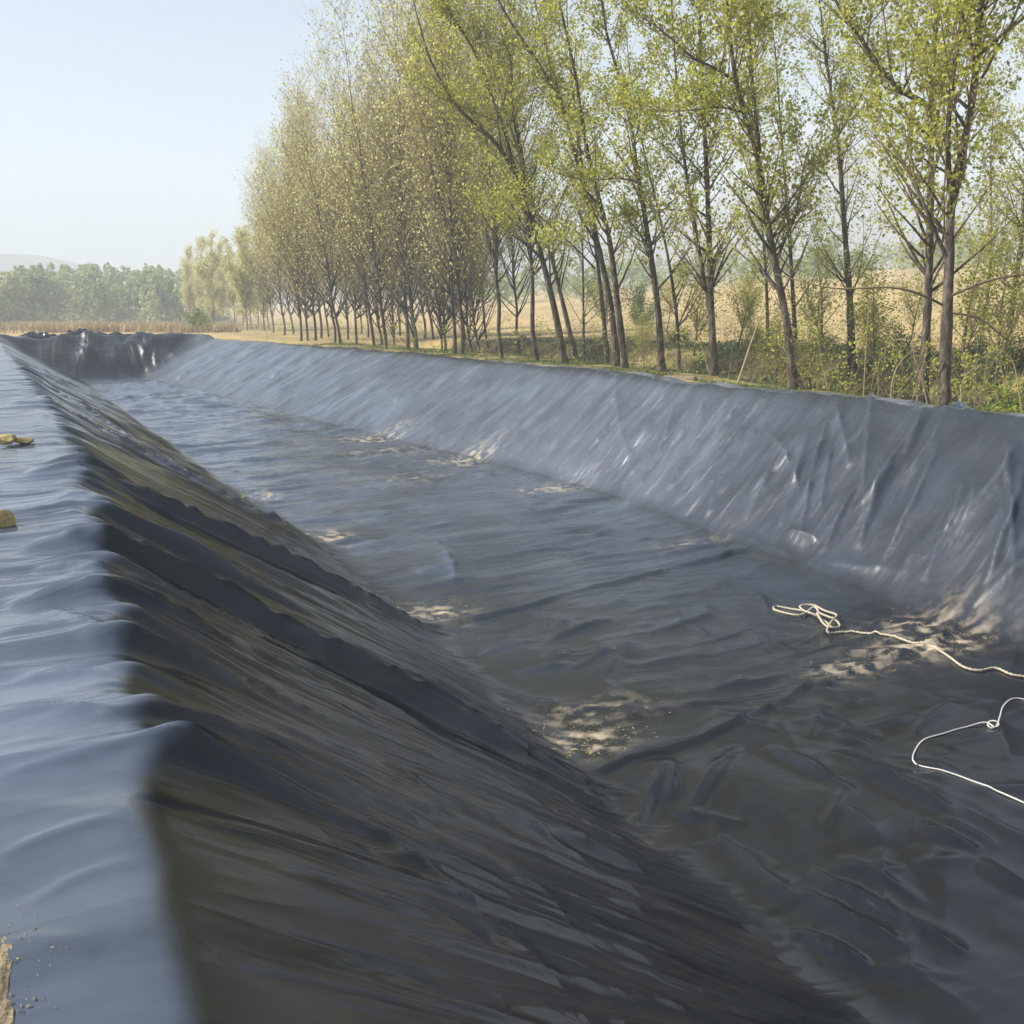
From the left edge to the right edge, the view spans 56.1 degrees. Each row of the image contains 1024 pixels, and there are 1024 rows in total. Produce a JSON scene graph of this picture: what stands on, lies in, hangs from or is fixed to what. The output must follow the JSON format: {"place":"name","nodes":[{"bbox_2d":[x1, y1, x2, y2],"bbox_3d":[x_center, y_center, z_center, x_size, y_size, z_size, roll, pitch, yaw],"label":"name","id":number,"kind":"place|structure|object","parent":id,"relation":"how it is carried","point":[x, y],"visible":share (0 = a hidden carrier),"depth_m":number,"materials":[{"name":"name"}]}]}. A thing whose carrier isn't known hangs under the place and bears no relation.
{"place":"outdoors","nodes":[
{"label":"outdoors","id":0,"kind":"place"},
{"bbox_2d":[0,262,1023,401],"bbox_3d":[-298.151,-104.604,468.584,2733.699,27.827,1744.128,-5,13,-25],"label":"ground","id":1,"kind":"structure","parent":0,"point":[542,301],"depth_m":77.40,"materials":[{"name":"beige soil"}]},
{"bbox_2d":[0,261,236,323],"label":"wood","id":2,"kind":"object","parent":1,"relation":"on","point":[86,292],"visible":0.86,"depth_m":204.03,"materials":[{"name":"green plant"}]},
{"bbox_2d":[0,319,270,332],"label":"reeds","id":3,"kind":"object","parent":1,"relation":"on","point":[130,326],"visible":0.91,"depth_m":107.11,"materials":[{"name":"plant"}]},
{"bbox_2d":[178,244,197,315],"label":"poplar tree","id":4,"kind":"object","parent":1,"relation":"on","point":[189,298],"visible":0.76,"depth_m":176.14,"materials":[{"name":"green plant"}]},
{"bbox_2d":[178,303,215,330],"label":"bush","id":5,"kind":"object","parent":1,"relation":"on","point":[196,319],"visible":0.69,"depth_m":112.61,"materials":[{"name":"green plant"}]},
{"bbox_2d":[186,235,213,312],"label":"poplar tree","id":6,"kind":"object","parent":1,"relation":"on","point":[195,289],"visible":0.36,"depth_m":166.22,"materials":[{"name":"green plant"}]},
{"bbox_2d":[191,237,214,320],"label":"poplar tree","id":7,"kind":"object","parent":1,"relation":"on","point":[197,254],"visible":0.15,"depth_m":186.15,"materials":[{"name":"green plant"}]},
{"bbox_2d":[188,229,226,322],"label":"poplar tree","id":8,"kind":"object","parent":1,"relation":"on","point":[207,285],"visible":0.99,"depth_m":140.15,"materials":[{"name":"green plant"}]},
{"bbox_2d":[207,236,231,322],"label":"poplar tree","id":9,"kind":"object","parent":1,"relation":"on","point":[220,278],"visible":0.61,"depth_m":159.87,"materials":[{"name":"green plant"}]},
{"bbox_2d":[218,234,241,322],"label":"poplar tree","id":10,"kind":"object","parent":1,"relation":"on","point":[231,295],"visible":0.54,"depth_m":142.23,"materials":[{"name":"green plant"}]},
{"bbox_2d":[216,226,259,330],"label":"poplar tree","id":11,"kind":"object","parent":1,"relation":"on","point":[241,280],"visible":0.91,"depth_m":114.28,"materials":[{"name":"green plant"}]},
{"bbox_2d":[234,223,258,324],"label":"poplar tree","id":12,"kind":"object","parent":1,"relation":"on","point":[247,230],"visible":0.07,"depth_m":127.33,"materials":[{"name":"green plant"}]},
{"bbox_2d":[233,157,282,332],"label":"poplar tree","id":13,"kind":"object","parent":1,"relation":"on","point":[260,265],"visible":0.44,"depth_m":100.52,"materials":[{"name":"green plant"}]},
{"bbox_2d":[237,215,278,330],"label":"poplar tree","id":14,"kind":"object","parent":1,"relation":"on","point":[264,303],"visible":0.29,"depth_m":115.56,"materials":[{"name":"green plant"}]},
{"bbox_2d":[233,114,293,334],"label":"poplar tree","id":15,"kind":"object","parent":1,"relation":"on","point":[276,283],"visible":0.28,"depth_m":87.19,"materials":[{"name":"green plant"}]},
{"bbox_2d":[243,136,314,333],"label":"poplar tree","id":16,"kind":"object","parent":1,"relation":"on","point":[289,312],"visible":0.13,"depth_m":92.94,"materials":[{"name":"green plant"}]},
{"bbox_2d":[234,91,329,340],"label":"poplar tree","id":17,"kind":"object","parent":1,"relation":"on","point":[299,304],"visible":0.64,"depth_m":66.05,"materials":[{"name":"green plant"}]},
{"bbox_2d":[254,73,326,337],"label":"poplar tree","id":18,"kind":"object","parent":1,"relation":"on","point":[319,312],"visible":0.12,"depth_m":75.07,"materials":[{"name":"green plant"}]},
{"bbox_2d":[254,107,343,340],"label":"poplar tree","id":19,"kind":"object","parent":1,"relation":"on","point":[306,315],"visible":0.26,"depth_m":68.79,"materials":[{"name":"green plant"}]},
{"bbox_2d":[272,125,347,336],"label":"poplar tree","id":20,"kind":"object","parent":1,"relation":"on","point":[326,316],"visible":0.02,"depth_m":82.21,"materials":[{"name":"green plant"}]},
{"bbox_2d":[251,63,371,340],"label":"poplar tree","id":21,"kind":"object","parent":1,"relation":"on","point":[311,299],"visible":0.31,"depth_m":65.70,"materials":[{"name":"green plant"}]},
{"bbox_2d":[265,68,366,341],"bbox_3d":[-12.296,-19.230,61.579,7.192,17.046,6.343,-8,14,-34],"label":"poplar tree","id":22,"kind":"object","parent":1,"relation":"on","point":[327,300],"visible":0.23,"depth_m":61.15,"materials":[{"name":"green plant"}]},
{"bbox_2d":[266,50,375,343],"bbox_3d":[-11.065,-18.676,57.797,6.924,17.557,6.573,4,12,19],"label":"poplar tree","id":23,"kind":"object","parent":1,"relation":"on","point":[326,260],"visible":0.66,"depth_m":57.84,"materials":[{"name":"green plant"}]},
{"bbox_2d":[311,154,366,339],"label":"poplar tree","id":24,"kind":"object","parent":1,"relation":"on","point":[346,309],"visible":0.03,"depth_m":76.75,"materials":[{"name":"green plant"}]},
{"bbox_2d":[287,10,419,345],"bbox_3d":[-8.403,-18.672,54.961,8.028,18.630,6.811,-4,12,-17],"label":"poplar tree","id":25,"kind":"object","parent":1,"relation":"on","point":[364,288],"visible":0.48,"depth_m":54.25,"materials":[{"name":"green plant"}]},
{"bbox_2d":[299,67,424,343],"bbox_3d":[-9.840,-18.870,60.534,7.590,16.880,7.469,-7,13,-31],"label":"poplar tree","id":26,"kind":"object","parent":1,"relation":"on","point":[355,300],"visible":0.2,"depth_m":61.02,"materials":[{"name":"green plant"}]},
{"bbox_2d":[310,59,413,342],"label":"poplar tree","id":27,"kind":"object","parent":1,"relation":"on","point":[377,320],"visible":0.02,"depth_m":67.38,"materials":[{"name":"green plant"}]},
{"bbox_2d":[299,0,436,347],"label":"poplar tree","id":28,"kind":"object","parent":1,"relation":"on","point":[358,159],"visible":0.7,"depth_m":50.42,"materials":[{"name":"green plant"}]},
{"bbox_2d":[354,178,422,343],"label":"poplar tree","id":29,"kind":"object","parent":1,"relation":"on","point":[392,319],"visible":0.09,"depth_m":64.99,"materials":[{"name":"green plant"}]},
{"bbox_2d":[330,0,468,348],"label":"poplar tree","id":30,"kind":"object","parent":1,"relation":"on","point":[410,291],"visible":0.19,"depth_m":53.62,"materials":[{"name":"green plant"}]},
{"bbox_2d":[364,72,444,347],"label":"poplar tree","id":31,"kind":"object","parent":1,"relation":"on","point":[412,331],"visible":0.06,"depth_m":61.51,"materials":[{"name":"green plant"}]},
{"bbox_2d":[375,87,438,338],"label":"poplar tree","id":32,"kind":"object","parent":1,"relation":"on","point":[423,315],"visible":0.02,"depth_m":76.78,"materials":[{"name":"green plant"}]},
{"bbox_2d":[331,0,490,348],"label":"poplar tree","id":33,"kind":"object","parent":1,"relation":"on","point":[405,308],"visible":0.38,"depth_m":49.26,"materials":[{"name":"green plant"}]},
{"bbox_2d":[386,77,445,339],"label":"poplar tree","id":34,"kind":"object","parent":1,"relation":"on","point":[432,329],"depth_m":75.13,"materials":[{"name":"green plant"}]},
{"bbox_2d":[380,90,489,349],"bbox_3d":[-4.383,-19.500,62.748,8.776,19.835,8.918,7,13,29],"label":"poplar tree","id":35,"kind":"object","parent":1,"relation":"on","point":[446,321],"visible":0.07,"depth_m":63.53,"materials":[{"name":"green plant"}]},
{"bbox_2d":[400,143,492,349],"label":"poplar tree","id":36,"kind":"object","parent":1,"relation":"on","point":[439,326],"visible":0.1,"depth_m":63.35,"materials":[{"name":"green plant"}]},
{"bbox_2d":[356,0,542,354],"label":"poplar tree","id":37,"kind":"object","parent":1,"relation":"on","point":[456,278],"visible":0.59,"depth_m":41.67,"materials":[{"name":"green plant"}]},
{"bbox_2d":[376,0,534,354],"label":"poplar tree","id":38,"kind":"object","parent":1,"relation":"on","point":[452,313],"visible":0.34,"depth_m":42.37,"materials":[{"name":"green plant"}]},
{"bbox_2d":[397,54,520,351],"bbox_3d":[-2.916,-16.367,52.193,7.542,17.877,6.652,-7,13,-31],"label":"poplar tree","id":39,"kind":"object","parent":1,"relation":"on","point":[467,301],"visible":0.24,"depth_m":52.95,"materials":[{"name":"green plant"}]},
{"bbox_2d":[424,109,522,352],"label":"poplar tree","id":40,"kind":"object","parent":1,"relation":"on","point":[479,298],"visible":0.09,"depth_m":58.32,"materials":[{"name":"green plant"}]},
{"bbox_2d":[426,89,527,347],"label":"poplar tree","id":41,"kind":"object","parent":1,"relation":"on","point":[485,332],"visible":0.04,"depth_m":65.18,"materials":[{"name":"green plant"}]},
{"bbox_2d":[385,0,588,363],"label":"poplar tree","id":42,"kind":"object","parent":1,"relation":"on","point":[510,161],"visible":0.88,"depth_m":33.88,"materials":[{"name":"green plant"}]},
{"bbox_2d":[394,0,584,357],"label":"poplar tree","id":43,"kind":"object","parent":1,"relation":"on","point":[495,241],"visible":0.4,"depth_m":39.06,"materials":[{"name":"green plant"}]},
{"bbox_2d":[0,330,1023,1023],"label":"pond liner","id":44,"kind":"object","parent":1,"relation":"on","point":[266,760],"visible":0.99,"depth_m":8.50,"materials":[{"name":"black plastic"}]},
{"bbox_2d":[0,936,12,1023],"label":"soil heap","id":45,"kind":"object","parent":44,"relation":"on","point":[5,1006],"visible":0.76,"depth_m":2.31,"materials":[{"name":"beige soil"}]},
{"bbox_2d":[0,509,15,527],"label":"stone","id":46,"kind":"object","parent":44,"relation":"on","point":[7,518],"visible":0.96,"depth_m":7.40,"materials":[{"name":"beige stone"}]},
{"bbox_2d":[0,434,16,444],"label":"stone","id":47,"kind":"object","parent":44,"relation":"on","point":[6,439],"visible":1,"depth_m":11.98,"materials":[{"name":"beige stone"}]},
{"bbox_2d":[19,331,56,338],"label":"bunched sheet","id":48,"kind":"object","parent":44,"relation":"on","point":[40,335],"visible":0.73,"depth_m":67.87,"materials":[{"name":"black plastic"}]},
{"bbox_2d":[221,484,669,760],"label":"straw litter","id":49,"kind":"object","parent":44,"relation":"on","point":[590,752],"visible":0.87,"depth_m":9.95,"materials":[{"name":"beige plant"}]},
{"bbox_2d":[410,451,1003,687],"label":"straw litter","id":50,"kind":"object","parent":44,"relation":"on","point":[878,628],"visible":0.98,"depth_m":12.57,"materials":[{"name":"beige plant"}]},
{"bbox_2d":[772,603,1023,677],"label":"rope","id":51,"kind":"object","parent":44,"relation":"on","point":[816,614],"visible":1,"depth_m":13.21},
{"bbox_2d":[912,697,1023,802],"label":"rope","id":52,"kind":"object","parent":44,"relation":"on","point":[988,723],"visible":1,"depth_m":9.74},
{"bbox_2d":[413,0,628,360],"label":"poplar tree","id":53,"kind":"object","parent":1,"relation":"on","point":[531,262],"visible":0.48,"depth_m":34.74,"materials":[{"name":"green plant"}]},
{"bbox_2d":[471,49,588,355],"bbox_3d":[0.315,-16.202,52.038,6.795,17.574,8.249,-7,13,-30],"label":"poplar tree","id":54,"kind":"object","parent":1,"relation":"on","point":[514,268],"visible":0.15,"depth_m":52.93,"materials":[{"name":"green plant"}]},
{"bbox_2d":[474,1,586,361],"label":"poplar tree","id":55,"kind":"object","parent":1,"relation":"on","point":[559,283],"visible":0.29,"depth_m":36.77,"materials":[{"name":"green plant"}]},
{"bbox_2d":[490,0,634,366],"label":"poplar tree","id":56,"kind":"object","parent":1,"relation":"on","point":[555,80],"visible":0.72,"depth_m":32.45,"materials":[{"name":"green plant"}]},
{"bbox_2d":[528,0,622,363],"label":"poplar tree","id":57,"kind":"object","parent":1,"relation":"on","point":[603,317],"visible":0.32,"depth_m":34.93,"materials":[{"name":"green plant"}]},
{"bbox_2d":[542,13,628,361],"bbox_3d":[3.392,-14.677,46.057,4.251,16.897,4.109,-5,13,-25],"label":"poplar tree","id":58,"kind":"object","parent":1,"relation":"on","point":[582,294],"visible":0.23,"depth_m":46.52,"materials":[{"name":"green plant"}]},
{"bbox_2d":[531,0,666,367],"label":"poplar tree","id":59,"kind":"object","parent":1,"relation":"on","point":[608,243],"visible":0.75,"depth_m":31.07,"materials":[{"name":"green plant"}]},
{"bbox_2d":[574,240,632,344],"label":"sapling","id":60,"kind":"object","parent":1,"relation":"on","point":[597,292],"visible":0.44,"depth_m":54.60,"materials":[{"name":"green plant"}]},
{"bbox_2d":[526,0,729,370],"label":"poplar tree","id":61,"kind":"object","parent":1,"relation":"on","point":[631,212],"visible":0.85,"depth_m":30.26,"materials":[{"name":"green plant"}]},
{"bbox_2d":[246,297,1023,409],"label":"undergrowth","id":62,"kind":"object","parent":1,"relation":"on","point":[934,385],"depth_m":27.74,"materials":[{"name":"plant"}]},
{"bbox_2d":[626,303,656,365],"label":"sapling","id":63,"kind":"object","parent":1,"relation":"on","point":[646,329],"visible":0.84,"depth_m":45.73,"materials":[{"name":"green plant"}]},
{"bbox_2d":[619,273,672,324],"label":"bush","id":64,"kind":"object","parent":1,"relation":"on","point":[637,300],"visible":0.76,"depth_m":82.04,"materials":[{"name":"green plant"}]},
{"bbox_2d":[285,340,1023,413],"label":"rim grass","id":65,"kind":"structure","parent":1,"relation":"on","point":[456,355],"depth_m":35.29,"materials":[{"name":"green plant"}]},
{"bbox_2d":[587,1,729,369],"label":"poplar tree","id":66,"kind":"object","parent":1,"relation":"on","point":[675,296],"visible":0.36,"depth_m":37.04,"materials":[{"name":"green plant"}]},
{"bbox_2d":[649,265,684,329],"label":"sapling","id":67,"kind":"object","parent":1,"relation":"on","point":[667,292],"visible":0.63,"depth_m":68.09,"materials":[{"name":"green plant"}]},
{"bbox_2d":[655,325,692,342],"bbox_3d":[9.685,-10.268,55.547,2.192,1.386,2.496,7,14,32],"label":"shrub","id":68,"kind":"object","parent":1,"relation":"on","point":[671,338],"visible":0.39,"depth_m":55.31,"materials":[{"name":"green plant"}]},
{"bbox_2d":[572,0,809,375],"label":"poplar tree","id":69,"kind":"object","parent":1,"relation":"on","point":[708,286],"visible":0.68,"depth_m":28.33,"materials":[{"name":"green plant"}]},
{"bbox_2d":[666,223,732,355],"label":"sapling","id":70,"kind":"object","parent":1,"relation":"on","point":[696,319],"visible":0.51,"depth_m":45.18,"materials":[{"name":"green plant"}]},
{"bbox_2d":[445,226,1023,304],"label":"field tree line","id":71,"kind":"object","parent":1,"relation":"on","point":[640,274],"visible":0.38,"depth_m":214.32,"materials":[{"name":"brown plant"}]},
{"bbox_2d":[599,0,874,389],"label":"poplar tree","id":72,"kind":"object","parent":1,"relation":"on","point":[752,125],"visible":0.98,"depth_m":24.60,"materials":[{"name":"green plant"}]},
{"bbox_2d":[719,248,772,348],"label":"sapling","id":73,"kind":"object","parent":1,"relation":"on","point":[749,304],"visible":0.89,"depth_m":45.49,"materials":[{"name":"green plant"}]},
{"bbox_2d":[724,321,772,346],"bbox_3d":[12.098,-8.829,48.103,2.871,1.620,1.854,4,12,21],"label":"shrub","id":74,"kind":"object","parent":1,"relation":"on","point":[745,335],"visible":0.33,"depth_m":48.06,"materials":[{"name":"green plant"}]},
{"bbox_2d":[728,258,772,336],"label":"sapling","id":75,"kind":"object","parent":1,"relation":"on","point":[742,285],"visible":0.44,"depth_m":56.53,"materials":[{"name":"green plant"}]},
{"bbox_2d":[737,301,765,384],"bbox_3d":[6.366,-4.444,25.613,0.730,2.334,0.053,0,12,1],"label":"reed stalk","id":76,"kind":"object","parent":1,"relation":"on","point":[749,346],"visible":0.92,"depth_m":25.62,"materials":[{"name":"plant"}]},
{"bbox_2d":[488,334,1023,403],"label":"bank greenery","id":77,"kind":"object","parent":1,"relation":"on","point":[720,347],"visible":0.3,"depth_m":39.64,"materials":[{"name":"green plant"}]},
{"bbox_2d":[733,1,802,350],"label":"poplar tree","id":78,"kind":"object","parent":1,"relation":"on","point":[764,253],"visible":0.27,"depth_m":42.02,"materials":[{"name":"green plant"}]},
{"bbox_2d":[729,285,807,384],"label":"sapling","id":79,"kind":"object","parent":1,"relation":"on","point":[779,350],"visible":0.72,"depth_m":30.80,"materials":[{"name":"green plant"}]},
{"bbox_2d":[727,0,846,385],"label":"poplar tree","id":80,"kind":"object","parent":1,"relation":"on","point":[768,73],"visible":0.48,"depth_m":34.05,"materials":[{"name":"green plant"}]},
{"bbox_2d":[781,280,843,387],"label":"sapling","id":81,"kind":"object","parent":1,"relation":"on","point":[813,346],"visible":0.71,"depth_m":33.48,"materials":[{"name":"green plant"}]},
{"bbox_2d":[781,195,853,352],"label":"sapling","id":82,"kind":"object","parent":1,"relation":"on","point":[821,290],"visible":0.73,"depth_m":39.37,"materials":[{"name":"green plant"}]},
{"bbox_2d":[799,326,847,351],"bbox_3d":[14.040,-7.640,43.148,2.676,1.412,2.275,2,12,10],"label":"shrub","id":83,"kind":"object","parent":1,"relation":"on","point":[828,344],"visible":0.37,"depth_m":42.78,"materials":[{"name":"green plant"}]},
{"bbox_2d":[774,0,922,375],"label":"poplar tree","id":84,"kind":"object","parent":1,"relation":"on","point":[842,203],"visible":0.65,"depth_m":34.91,"materials":[{"name":"green plant"}]},
{"bbox_2d":[824,237,908,387],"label":"sapling","id":85,"kind":"object","parent":1,"relation":"on","point":[874,314],"visible":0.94,"depth_m":33.95,"materials":[{"name":"green plant"}]},
{"bbox_2d":[854,266,882,322],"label":"sapling","id":86,"kind":"object","parent":1,"relation":"on","point":[866,296],"visible":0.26,"depth_m":51.27,"materials":[{"name":"green plant"}]},
{"bbox_2d":[863,317,921,355],"bbox_3d":[15.431,-7.027,38.914,2.580,1.802,2.000,3,12,13],"label":"shrub","id":87,"kind":"object","parent":1,"relation":"on","point":[900,335],"visible":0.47,"depth_m":38.58,"materials":[{"name":"green plant"}]},
{"bbox_2d":[774,0,1023,405],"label":"poplar tree","id":88,"kind":"object","parent":1,"relation":"on","point":[960,11],"visible":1,"depth_m":19.12,"materials":[{"name":"green plant"}]},
{"bbox_2d":[786,0,1023,403],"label":"poplar tree","id":89,"kind":"object","parent":1,"relation":"on","point":[929,270],"visible":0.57,"depth_m":21.60,"materials":[{"name":"green plant"}]},
{"bbox_2d":[878,248,959,354],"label":"sapling","id":90,"kind":"object","parent":1,"relation":"on","point":[909,303],"visible":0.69,"depth_m":37.85,"materials":[{"name":"green plant"}]},
{"bbox_2d":[937,335,996,363],"bbox_3d":[17.140,-5.934,35.291,2.091,1.314,2.322,-5,13,-25],"label":"shrub","id":91,"kind":"object","parent":1,"relation":"on","point":[974,352],"visible":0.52,"depth_m":35.35,"materials":[{"name":"green plant"}]},
{"bbox_2d":[934,163,1023,374],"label":"sapling","id":92,"kind":"object","parent":1,"relation":"on","point":[967,282],"visible":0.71,"depth_m":32.02,"materials":[{"name":"green plant"}]},
{"bbox_2d":[952,31,1023,338],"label":"poplar tree","id":93,"kind":"object","parent":1,"relation":"on","point":[985,165],"visible":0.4,"depth_m":34.98,"materials":[{"name":"green plant"}]},
{"bbox_2d":[954,214,1023,385],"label":"sapling","id":94,"kind":"object","parent":1,"relation":"on","point":[1019,308],"visible":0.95,"depth_m":30.84,"materials":[{"name":"green plant"}]},
{"bbox_2d":[959,0,1023,362],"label":"poplar tree","id":95,"kind":"object","parent":1,"relation":"on","point":[1013,132],"visible":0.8,"depth_m":33.18,"materials":[{"name":"green plant"}]},
{"bbox_2d":[966,329,1022,413],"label":"dry stem","id":96,"kind":"object","parent":1,"relation":"on","point":[1014,368],"visible":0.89,"depth_m":17.85,"materials":[{"name":"plant"}]},
{"bbox_2d":[974,377,1023,412],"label":"bush","id":97,"kind":"object","parent":1,"relation":"on","point":[1013,407],"visible":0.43,"depth_m":18.84,"materials":[{"name":"green plant"}]},
{"bbox_2d":[983,329,1023,369],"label":"shrub","id":98,"kind":"object","parent":1,"relation":"on","point":[1017,354],"visible":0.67,"depth_m":32.76,"materials":[{"name":"green plant"}]},
{"bbox_2d":[0,131,1023,317],"bbox_3d":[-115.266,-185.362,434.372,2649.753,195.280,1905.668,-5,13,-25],"label":"hills","id":99,"kind":"structure","parent":0,"point":[8,262],"depth_m":928.91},
{"bbox_2d":[0,0,1023,303],"label":"sky","id":100,"kind":"structure","parent":0,"point":[122,140],"materials":[{"name":"blue"}]},
{"bbox_2d":[700,374,1022,409],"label":"grass","id":101,"kind":"structure","parent":0,"point":[954,399],"depth_m":32.07,"materials":[{"name":"green plant"}]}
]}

